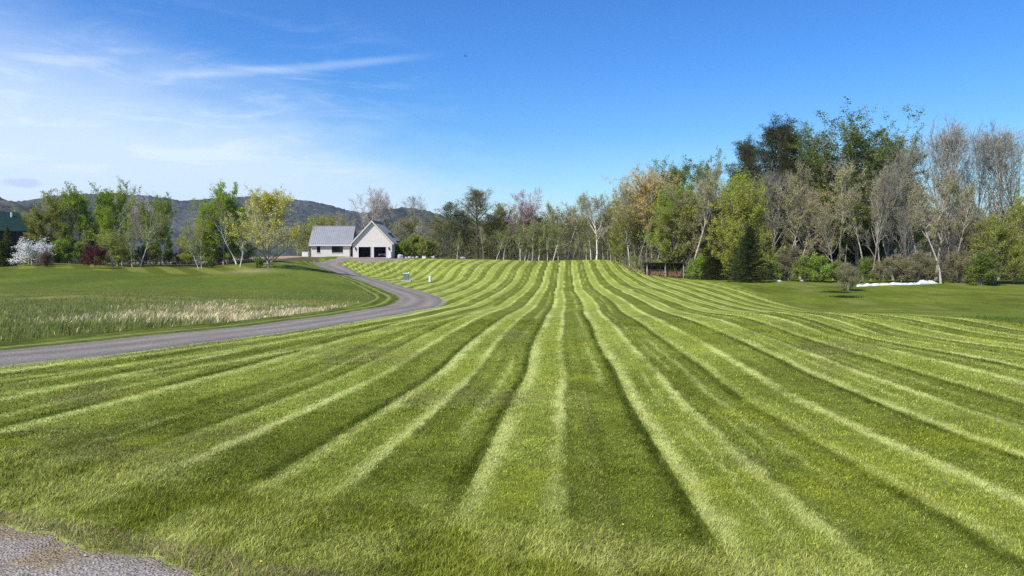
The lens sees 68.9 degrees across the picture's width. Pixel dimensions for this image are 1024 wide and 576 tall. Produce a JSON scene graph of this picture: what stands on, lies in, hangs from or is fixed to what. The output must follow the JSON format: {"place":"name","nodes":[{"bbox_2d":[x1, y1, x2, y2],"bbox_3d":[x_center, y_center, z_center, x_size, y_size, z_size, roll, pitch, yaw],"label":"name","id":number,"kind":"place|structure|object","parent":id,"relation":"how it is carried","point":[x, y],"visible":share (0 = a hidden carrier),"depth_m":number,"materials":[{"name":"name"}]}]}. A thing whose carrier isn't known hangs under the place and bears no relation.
{"place":"outdoors","nodes":[
{"label":"outdoors","id":0,"kind":"place"},
{"bbox_2d":[0,197,98,262],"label":"hills","id":1,"kind":"structure","parent":0,"point":[7,206],"depth_m":812.87,"materials":[{"name":"green plant"}]},
{"bbox_2d":[0,524,195,575],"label":"road","id":2,"kind":"structure","parent":0,"point":[18,555],"depth_m":5.44,"materials":[{"name":"grey gravel"}]},
{"bbox_2d":[0,275,374,342],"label":"meadow grass","id":3,"kind":"structure","parent":0,"point":[9,326],"depth_m":43.98,"materials":[{"name":"green plant"}]},
{"bbox_2d":[0,257,441,364],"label":"driveway","id":4,"kind":"structure","parent":0,"point":[413,300],"depth_m":30.85,"materials":[{"name":"grey asphalt"}]},
{"bbox_2d":[298,207,503,257],"bbox_3d":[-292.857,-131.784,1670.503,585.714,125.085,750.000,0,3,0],"label":"hills","id":5,"kind":"structure","parent":0,"point":[400,212],"depth_m":1797.28,"materials":[{"name":"green plant"}]},
{"bbox_2d":[16,193,956,255],"bbox_3d":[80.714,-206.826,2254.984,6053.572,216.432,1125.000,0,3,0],"label":"hills","id":6,"kind":"structure","parent":0,"point":[304,209],"depth_m":2330.60,"materials":[{"name":"green plant"}]},
{"bbox_2d":[0,256,1023,575],"bbox_3d":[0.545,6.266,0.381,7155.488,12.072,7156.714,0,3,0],"label":"ground","id":7,"kind":"structure","parent":0,"point":[500,292],"depth_m":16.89,"materials":[{"name":"green plant"}]},
{"bbox_2d":[0,227,16,265],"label":"cedar shrub","id":8,"kind":"object","parent":7,"relation":"on","point":[6,238],"visible":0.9,"depth_m":112.49,"materials":[{"name":"green plant"}]},
{"bbox_2d":[0,212,26,264],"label":"green roofed house","id":9,"kind":"structure","parent":7,"relation":"on","point":[13,222],"depth_m":117.10,"materials":[{"name":"metal"}]},
{"bbox_2d":[6,236,55,266],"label":"flowering tree","id":10,"kind":"object","parent":7,"relation":"on","point":[24,252],"visible":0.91,"depth_m":109.94,"materials":[{"name":"grey plant"}]},
{"bbox_2d":[17,196,75,255],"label":"leafy tree","id":11,"kind":"object","parent":7,"relation":"on","point":[37,221],"visible":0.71,"depth_m":124.56,"materials":[{"name":"green plant"}]},
{"bbox_2d":[29,187,86,262],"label":"leafy tree","id":12,"kind":"object","parent":7,"relation":"on","point":[47,206],"visible":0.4,"depth_m":127.52,"materials":[{"name":"green plant"}]},
{"bbox_2d":[49,237,74,262],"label":"shrub","id":13,"kind":"object","parent":7,"relation":"on","point":[61,248],"visible":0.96,"depth_m":122.28,"materials":[{"name":"green plant"}]},
{"bbox_2d":[58,181,100,247],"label":"leafy tree","id":14,"kind":"object","parent":7,"relation":"on","point":[73,200],"visible":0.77,"depth_m":126.75,"materials":[{"name":"green plant"}]},
{"bbox_2d":[77,243,107,267],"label":"red maple tree","id":15,"kind":"object","parent":7,"relation":"on","point":[95,252],"visible":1,"depth_m":107.94,"materials":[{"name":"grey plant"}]},
{"bbox_2d":[89,230,132,266],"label":"leafy tree","id":16,"kind":"object","parent":7,"relation":"on","point":[108,240],"visible":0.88,"depth_m":116.04,"materials":[{"name":"green plant"}]},
{"bbox_2d":[87,176,139,265],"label":"leafy tree","id":17,"kind":"object","parent":7,"relation":"on","point":[103,216],"visible":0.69,"depth_m":119.81,"materials":[{"name":"green plant"}]},
{"bbox_2d":[112,183,155,263],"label":"bare tree","id":18,"kind":"object","parent":7,"relation":"on","point":[130,192],"visible":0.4,"depth_m":138.16,"materials":[{"name":"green plant"}]},
{"bbox_2d":[137,195,172,266],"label":"birch tree","id":19,"kind":"object","parent":7,"relation":"on","point":[146,231],"visible":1,"depth_m":117.15,"materials":[{"name":"green plant"}]},
{"bbox_2d":[138,192,178,265],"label":"leafy tree","id":20,"kind":"object","parent":7,"relation":"on","point":[157,245],"visible":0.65,"depth_m":122.85,"materials":[{"name":"green plant"}]},
{"bbox_2d":[1,296,350,338],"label":"dry reeds","id":21,"kind":"object","parent":7,"relation":"on","point":[235,315],"visible":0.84,"depth_m":43.49,"materials":[{"name":"beige plant"}]},
{"bbox_2d":[173,214,214,266],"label":"leafy tree","id":22,"kind":"object","parent":7,"relation":"on","point":[185,254],"visible":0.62,"depth_m":123.31,"materials":[{"name":"green plant"}]},
{"bbox_2d":[201,193,236,263],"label":"birch tree","id":23,"kind":"object","parent":7,"relation":"on","point":[215,220],"visible":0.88,"depth_m":121.60,"materials":[{"name":"green plant"}]},
{"bbox_2d":[189,179,251,264],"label":"leafy tree","id":24,"kind":"object","parent":7,"relation":"on","point":[210,241],"visible":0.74,"depth_m":122.94,"materials":[{"name":"green plant"}]},
{"bbox_2d":[224,199,255,262],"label":"leafy tree","id":25,"kind":"object","parent":7,"relation":"on","point":[240,251],"visible":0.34,"depth_m":125.03,"materials":[{"name":"green plant"}]},
{"bbox_2d":[219,183,320,267],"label":"budding tree","id":26,"kind":"object","parent":7,"relation":"on","point":[264,208],"visible":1,"depth_m":111.73,"materials":[{"name":"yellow plant"}]},
{"bbox_2d":[309,220,399,257],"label":"white house","id":27,"kind":"structure","parent":7,"relation":"on","point":[372,238],"depth_m":157.83,"materials":[{"name":"paint"}]},
{"bbox_2d":[348,187,393,228],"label":"bare tree","id":28,"kind":"object","parent":7,"relation":"on","point":[373,205],"visible":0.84,"depth_m":175.28,"materials":[{"name":"grey plant"}]},
{"bbox_2d":[397,193,429,235],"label":"bare tree","id":29,"kind":"object","parent":7,"relation":"on","point":[414,205],"visible":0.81,"depth_m":185.36,"materials":[{"name":"grey plant"}]},
{"bbox_2d":[421,201,470,258],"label":"leafy tree","id":30,"kind":"object","parent":7,"relation":"on","point":[446,214],"visible":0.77,"depth_m":164.95,"materials":[{"name":"green plant"}]},
{"bbox_2d":[433,187,507,257],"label":"bare tree","id":31,"kind":"object","parent":7,"relation":"on","point":[478,195],"visible":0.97,"depth_m":161.78,"materials":[{"name":"grey plant"}]},
{"bbox_2d":[473,203,517,259],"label":"leafy tree","id":32,"kind":"object","parent":7,"relation":"on","point":[502,220],"visible":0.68,"depth_m":165.78,"materials":[{"name":"green plant"}]},
{"bbox_2d":[26,231,1023,280],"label":"underbrush","id":33,"kind":"object","parent":7,"relation":"on","point":[561,252],"visible":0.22,"depth_m":158.37,"materials":[{"name":"green plant"}]},
{"bbox_2d":[503,187,558,259],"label":"budding tree","id":34,"kind":"object","parent":7,"relation":"on","point":[522,220],"visible":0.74,"depth_m":164.79,"materials":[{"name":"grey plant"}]},
{"bbox_2d":[514,207,549,259],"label":"leafy tree","id":35,"kind":"object","parent":7,"relation":"on","point":[529,219],"visible":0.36,"depth_m":167.24,"materials":[{"name":"green plant"}]},
{"bbox_2d":[549,199,590,259],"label":"budding tree","id":36,"kind":"object","parent":7,"relation":"on","point":[569,212],"visible":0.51,"depth_m":169.44,"materials":[{"name":"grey plant"}]},
{"bbox_2d":[567,190,592,259],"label":"slender tree","id":37,"kind":"object","parent":7,"relation":"on","point":[579,204],"visible":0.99,"depth_m":155.64,"materials":[{"name":"green plant"}]},
{"bbox_2d":[579,193,608,259],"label":"birch tree","id":38,"kind":"object","parent":7,"relation":"on","point":[596,201],"visible":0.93,"depth_m":154.41,"materials":[{"name":"grey plant"}]},
{"bbox_2d":[569,194,622,259],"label":"budding tree","id":39,"kind":"object","parent":7,"relation":"on","point":[598,225],"visible":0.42,"depth_m":166.38,"materials":[{"name":"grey plant"}]},
{"bbox_2d":[606,217,639,264],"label":"leafy tree","id":40,"kind":"object","parent":7,"relation":"on","point":[618,241],"visible":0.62,"depth_m":142.03,"materials":[{"name":"green plant"}]},
{"bbox_2d":[609,191,646,260],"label":"birch tree","id":41,"kind":"object","parent":7,"relation":"on","point":[619,220],"visible":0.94,"depth_m":138.64,"materials":[{"name":"green plant"}]},
{"bbox_2d":[618,177,640,256],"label":"slender tree","id":42,"kind":"object","parent":7,"relation":"on","point":[624,195],"visible":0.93,"depth_m":138.33,"materials":[{"name":"green plant"}]},
{"bbox_2d":[601,161,680,260],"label":"budding tree","id":43,"kind":"object","parent":7,"relation":"on","point":[645,182],"visible":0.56,"depth_m":138.68,"materials":[{"name":"green plant"}]},
{"bbox_2d":[632,182,693,259],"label":"leafy tree","id":44,"kind":"object","parent":7,"relation":"on","point":[652,234],"visible":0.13,"depth_m":139.34,"materials":[{"name":"green plant"}]},
{"bbox_2d":[642,262,686,277],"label":"wood shelter","id":45,"kind":"object","parent":7,"relation":"on","point":[652,265],"visible":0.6,"depth_m":124.76,"materials":[{"name":"brown wood"}]},
{"bbox_2d":[646,180,700,261],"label":"leafy tree","id":46,"kind":"object","parent":7,"relation":"on","point":[666,202],"visible":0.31,"depth_m":126.50,"materials":[{"name":"green plant"}]},
{"bbox_2d":[649,197,703,269],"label":"leafy tree","id":47,"kind":"object","parent":7,"relation":"on","point":[666,223],"visible":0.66,"depth_m":123.76,"materials":[{"name":"green plant"}]},
{"bbox_2d":[646,147,726,202],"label":"leafy tree","id":48,"kind":"object","parent":7,"relation":"on","point":[684,172],"visible":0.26,"depth_m":142.32,"materials":[{"name":"green plant"}]},
{"bbox_2d":[650,179,722,246],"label":"budding tree","id":49,"kind":"object","parent":7,"relation":"on","point":[675,204],"visible":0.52,"depth_m":123.78,"materials":[{"name":"green plant"}]},
{"bbox_2d":[657,188,726,276],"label":"leafy tree","id":50,"kind":"object","parent":7,"relation":"on","point":[687,208],"visible":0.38,"depth_m":123.15,"materials":[{"name":"green plant"}]},
{"bbox_2d":[668,195,720,277],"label":"budding tree","id":51,"kind":"object","parent":7,"relation":"on","point":[695,240],"visible":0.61,"depth_m":122.31,"materials":[{"name":"green plant"}]},
{"bbox_2d":[689,174,718,276],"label":"slender tree","id":52,"kind":"object","parent":7,"relation":"on","point":[699,184],"visible":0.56,"depth_m":122.24,"materials":[{"name":"green plant"}]},
{"bbox_2d":[690,161,724,278],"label":"slender tree","id":53,"kind":"object","parent":7,"relation":"on","point":[715,172],"visible":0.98,"depth_m":119.55,"materials":[{"name":"green plant"}]},
{"bbox_2d":[695,235,731,279],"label":"spruce tree","id":54,"kind":"object","parent":7,"relation":"on","point":[713,263],"visible":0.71,"depth_m":115.64,"materials":[{"name":"green plant"}]},
{"bbox_2d":[695,170,784,263],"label":"leafy tree","id":55,"kind":"object","parent":7,"relation":"on","point":[750,181],"visible":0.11,"depth_m":123.26,"materials":[{"name":"green plant"}]},
{"bbox_2d":[710,132,774,191],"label":"pine tree","id":56,"kind":"object","parent":7,"relation":"on","point":[743,149],"visible":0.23,"depth_m":138.00,"materials":[{"name":"green plant"}]},
{"bbox_2d":[705,176,785,279],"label":"leafy tree","id":57,"kind":"object","parent":7,"relation":"on","point":[740,204],"visible":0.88,"depth_m":110.48,"materials":[{"name":"green plant"}]},
{"bbox_2d":[724,226,773,283],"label":"spruce tree","id":58,"kind":"object","parent":7,"relation":"on","point":[747,248],"visible":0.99,"depth_m":101.36,"materials":[{"name":"green plant"}]},
{"bbox_2d":[727,165,790,274],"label":"leafy tree","id":59,"kind":"object","parent":7,"relation":"on","point":[747,180],"visible":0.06,"depth_m":125.18,"materials":[{"name":"green plant"}]},
{"bbox_2d":[759,253,787,279],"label":"shrub","id":60,"kind":"object","parent":7,"relation":"on","point":[772,258],"visible":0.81,"depth_m":109.36,"materials":[{"name":"green plant"}]},
{"bbox_2d":[750,163,798,277],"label":"bare tree","id":61,"kind":"object","parent":7,"relation":"on","point":[771,196],"visible":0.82,"depth_m":119.62,"materials":[{"name":"grey plant"}]},
{"bbox_2d":[729,112,828,266],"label":"pine tree","id":62,"kind":"object","parent":7,"relation":"on","point":[770,138],"visible":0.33,"depth_m":129.40,"materials":[{"name":"green plant"}]},
{"bbox_2d":[766,243,802,280],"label":"shrub","id":63,"kind":"object","parent":7,"relation":"on","point":[794,253],"visible":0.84,"depth_m":108.58,"materials":[{"name":"grey plant"}]},
{"bbox_2d":[777,170,803,244],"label":"slender tree","id":64,"kind":"object","parent":7,"relation":"on","point":[792,181],"visible":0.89,"depth_m":117.52,"materials":[{"name":"grey plant"}]},
{"bbox_2d":[762,122,824,272],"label":"pine tree","id":65,"kind":"object","parent":7,"relation":"on","point":[788,137],"visible":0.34,"depth_m":125.66,"materials":[{"name":"green plant"}]},
{"bbox_2d":[784,182,815,278],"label":"slender tree","id":66,"kind":"object","parent":7,"relation":"on","point":[797,212],"visible":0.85,"depth_m":116.55,"materials":[{"name":"grey plant"}]},
{"bbox_2d":[789,254,818,281],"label":"shrub","id":67,"kind":"object","parent":7,"relation":"on","point":[803,266],"visible":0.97,"depth_m":106.55,"materials":[{"name":"green plant"}]},
{"bbox_2d":[791,158,820,252],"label":"slender tree","id":68,"kind":"object","parent":7,"relation":"on","point":[805,174],"visible":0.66,"depth_m":117.93,"materials":[{"name":"grey plant"}]},
{"bbox_2d":[763,182,865,278],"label":"budding tree","id":69,"kind":"object","parent":7,"relation":"on","point":[805,251],"visible":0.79,"depth_m":116.65,"materials":[{"name":"grey plant"}]},
{"bbox_2d":[804,252,833,281],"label":"shrub","id":70,"kind":"object","parent":7,"relation":"on","point":[825,272],"visible":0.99,"depth_m":105.39,"materials":[{"name":"green plant"}]},
{"bbox_2d":[799,191,848,279],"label":"budding tree","id":71,"kind":"object","parent":7,"relation":"on","point":[823,212],"visible":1,"depth_m":112.23,"materials":[{"name":"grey plant"}]},
{"bbox_2d":[777,104,876,260],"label":"leafy tree","id":72,"kind":"object","parent":7,"relation":"on","point":[814,145],"visible":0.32,"depth_m":124.12,"materials":[{"name":"green plant"}]},
{"bbox_2d":[803,144,880,262],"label":"budding tree","id":73,"kind":"object","parent":7,"relation":"on","point":[827,186],"visible":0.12,"depth_m":121.91,"materials":[{"name":"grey plant"}]},
{"bbox_2d":[830,160,865,260],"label":"slender tree","id":74,"kind":"object","parent":7,"relation":"on","point":[846,176],"visible":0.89,"depth_m":115.56,"materials":[{"name":"grey plant"}]},
{"bbox_2d":[833,261,862,290],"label":"shrub","id":75,"kind":"object","parent":7,"relation":"on","point":[847,271],"visible":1,"depth_m":89.89,"materials":[{"name":"brown plant"}]},
{"bbox_2d":[840,183,868,279],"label":"slender tree","id":76,"kind":"object","parent":7,"relation":"on","point":[849,216],"visible":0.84,"depth_m":115.15,"materials":[{"name":"grey plant"}]},
{"bbox_2d":[784,96,926,273],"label":"leafy tree","id":77,"kind":"object","parent":7,"relation":"on","point":[854,139],"visible":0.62,"depth_m":119.45,"materials":[{"name":"green plant"}]},
{"bbox_2d":[854,255,876,282],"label":"shrub","id":78,"kind":"object","parent":7,"relation":"on","point":[865,266],"visible":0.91,"depth_m":105.38,"materials":[{"name":"green plant"}]},
{"bbox_2d":[857,161,896,279],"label":"slender tree","id":79,"kind":"object","parent":7,"relation":"on","point":[868,190],"visible":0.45,"depth_m":116.90,"materials":[{"name":"grey plant"}]},
{"bbox_2d":[838,121,922,272],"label":"leafy tree","id":80,"kind":"object","parent":7,"relation":"on","point":[868,251],"visible":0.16,"depth_m":126.70,"materials":[{"name":"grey plant"}]},
{"bbox_2d":[866,165,896,279],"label":"slender tree","id":81,"kind":"object","parent":7,"relation":"on","point":[877,195],"visible":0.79,"depth_m":113.54,"materials":[{"name":"grey plant"}]},
{"bbox_2d":[858,164,906,280],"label":"bare tree","id":82,"kind":"object","parent":7,"relation":"on","point":[878,219],"visible":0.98,"depth_m":112.78,"materials":[{"name":"grey plant"}]},
{"bbox_2d":[868,257,898,281],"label":"shrub","id":83,"kind":"object","parent":7,"relation":"on","point":[887,264],"visible":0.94,"depth_m":109.55,"materials":[{"name":"grey plant"}]},
{"bbox_2d":[852,156,920,279],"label":"bare tree","id":84,"kind":"object","parent":7,"relation":"on","point":[900,190],"visible":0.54,"depth_m":116.09,"materials":[{"name":"grey plant"}]},
{"bbox_2d":[861,122,937,255],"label":"leafy tree","id":85,"kind":"object","parent":7,"relation":"on","point":[916,235],"visible":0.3,"depth_m":121.98,"materials":[{"name":"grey plant"}]},
{"bbox_2d":[878,203,921,281],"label":"bare tree","id":86,"kind":"object","parent":7,"relation":"on","point":[904,235],"visible":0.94,"depth_m":111.33,"materials":[{"name":"grey plant"}]},
{"bbox_2d":[889,253,918,281],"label":"shrub","id":87,"kind":"object","parent":7,"relation":"on","point":[898,263],"visible":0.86,"depth_m":110.47,"materials":[{"name":"brown plant"}]},
{"bbox_2d":[899,174,921,280],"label":"slender tree","id":88,"kind":"object","parent":7,"relation":"on","point":[912,200],"visible":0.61,"depth_m":116.15,"materials":[{"name":"grey plant"}]},
{"bbox_2d":[883,133,941,279],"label":"bare tree","id":89,"kind":"object","parent":7,"relation":"on","point":[910,156],"visible":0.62,"depth_m":118.01,"materials":[{"name":"grey plant"}]},
{"bbox_2d":[897,248,939,281],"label":"shrub","id":90,"kind":"object","parent":7,"relation":"on","point":[920,261],"visible":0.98,"depth_m":109.19,"materials":[{"name":"brown plant"}]},
{"bbox_2d":[908,181,943,282],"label":"slender tree","id":91,"kind":"object","parent":7,"relation":"on","point":[919,209],"visible":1,"depth_m":109.46,"materials":[{"name":"grey plant"}]},
{"bbox_2d":[901,110,984,279],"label":"bare tree","id":92,"kind":"object","parent":7,"relation":"on","point":[951,155],"visible":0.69,"depth_m":116.64,"materials":[{"name":"grey plant"}]},
{"bbox_2d":[923,163,963,280],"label":"slender tree","id":93,"kind":"object","parent":7,"relation":"on","point":[946,187],"visible":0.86,"depth_m":111.85,"materials":[{"name":"grey plant"}]},
{"bbox_2d":[914,115,988,276],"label":"bare tree","id":94,"kind":"object","parent":7,"relation":"on","point":[948,233],"visible":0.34,"depth_m":121.03,"materials":[{"name":"grey plant"}]},
{"bbox_2d":[939,251,971,282],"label":"shrub","id":95,"kind":"object","parent":7,"relation":"on","point":[953,259],"visible":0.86,"depth_m":109.62,"materials":[{"name":"grey plant"}]},
{"bbox_2d":[947,169,981,281],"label":"slender tree","id":96,"kind":"object","parent":7,"relation":"on","point":[958,201],"visible":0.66,"depth_m":112.30,"materials":[{"name":"grey plant"}]},
{"bbox_2d":[950,179,988,279],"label":"slender tree","id":97,"kind":"object","parent":7,"relation":"on","point":[970,198],"visible":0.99,"depth_m":110.01,"materials":[{"name":"grey plant"}]},
{"bbox_2d":[946,226,996,281],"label":"shrub","id":98,"kind":"object","parent":7,"relation":"on","point":[965,241],"visible":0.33,"depth_m":111.24,"materials":[{"name":"green plant"}]},
{"bbox_2d":[924,124,1022,279],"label":"bare tree","id":99,"kind":"object","parent":7,"relation":"on","point":[984,159],"visible":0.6,"depth_m":119.36,"materials":[{"name":"grey plant"}]},
{"bbox_2d":[959,246,1004,285],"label":"shrub","id":100,"kind":"object","parent":7,"relation":"on","point":[984,262],"visible":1,"depth_m":104.50,"materials":[{"name":"green plant"}]},
{"bbox_2d":[960,116,1023,280],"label":"bare tree","id":101,"kind":"object","parent":7,"relation":"on","point":[1003,146],"visible":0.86,"depth_m":117.64,"materials":[{"name":"grey plant"}]},
{"bbox_2d":[966,209,1022,283],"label":"shrub","id":102,"kind":"object","parent":7,"relation":"on","point":[994,236],"visible":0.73,"depth_m":106.84,"materials":[{"name":"green plant"}]},
{"bbox_2d":[981,128,1023,274],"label":"bare tree","id":103,"kind":"object","parent":7,"relation":"on","point":[1020,161],"visible":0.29,"depth_m":122.97,"materials":[{"name":"grey plant"}]},
{"bbox_2d":[996,237,1023,283],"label":"shrub","id":104,"kind":"object","parent":7,"relation":"on","point":[1014,277],"visible":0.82,"depth_m":106.36,"materials":[{"name":"green plant"}]},
{"bbox_2d":[999,186,1023,281],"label":"leafy tree","id":105,"kind":"object","parent":7,"relation":"on","point":[1018,205],"visible":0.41,"depth_m":112.43,"materials":[{"name":"green plant"}]},
{"bbox_2d":[0,0,1023,224],"label":"sky","id":106,"kind":"structure","parent":0,"point":[329,101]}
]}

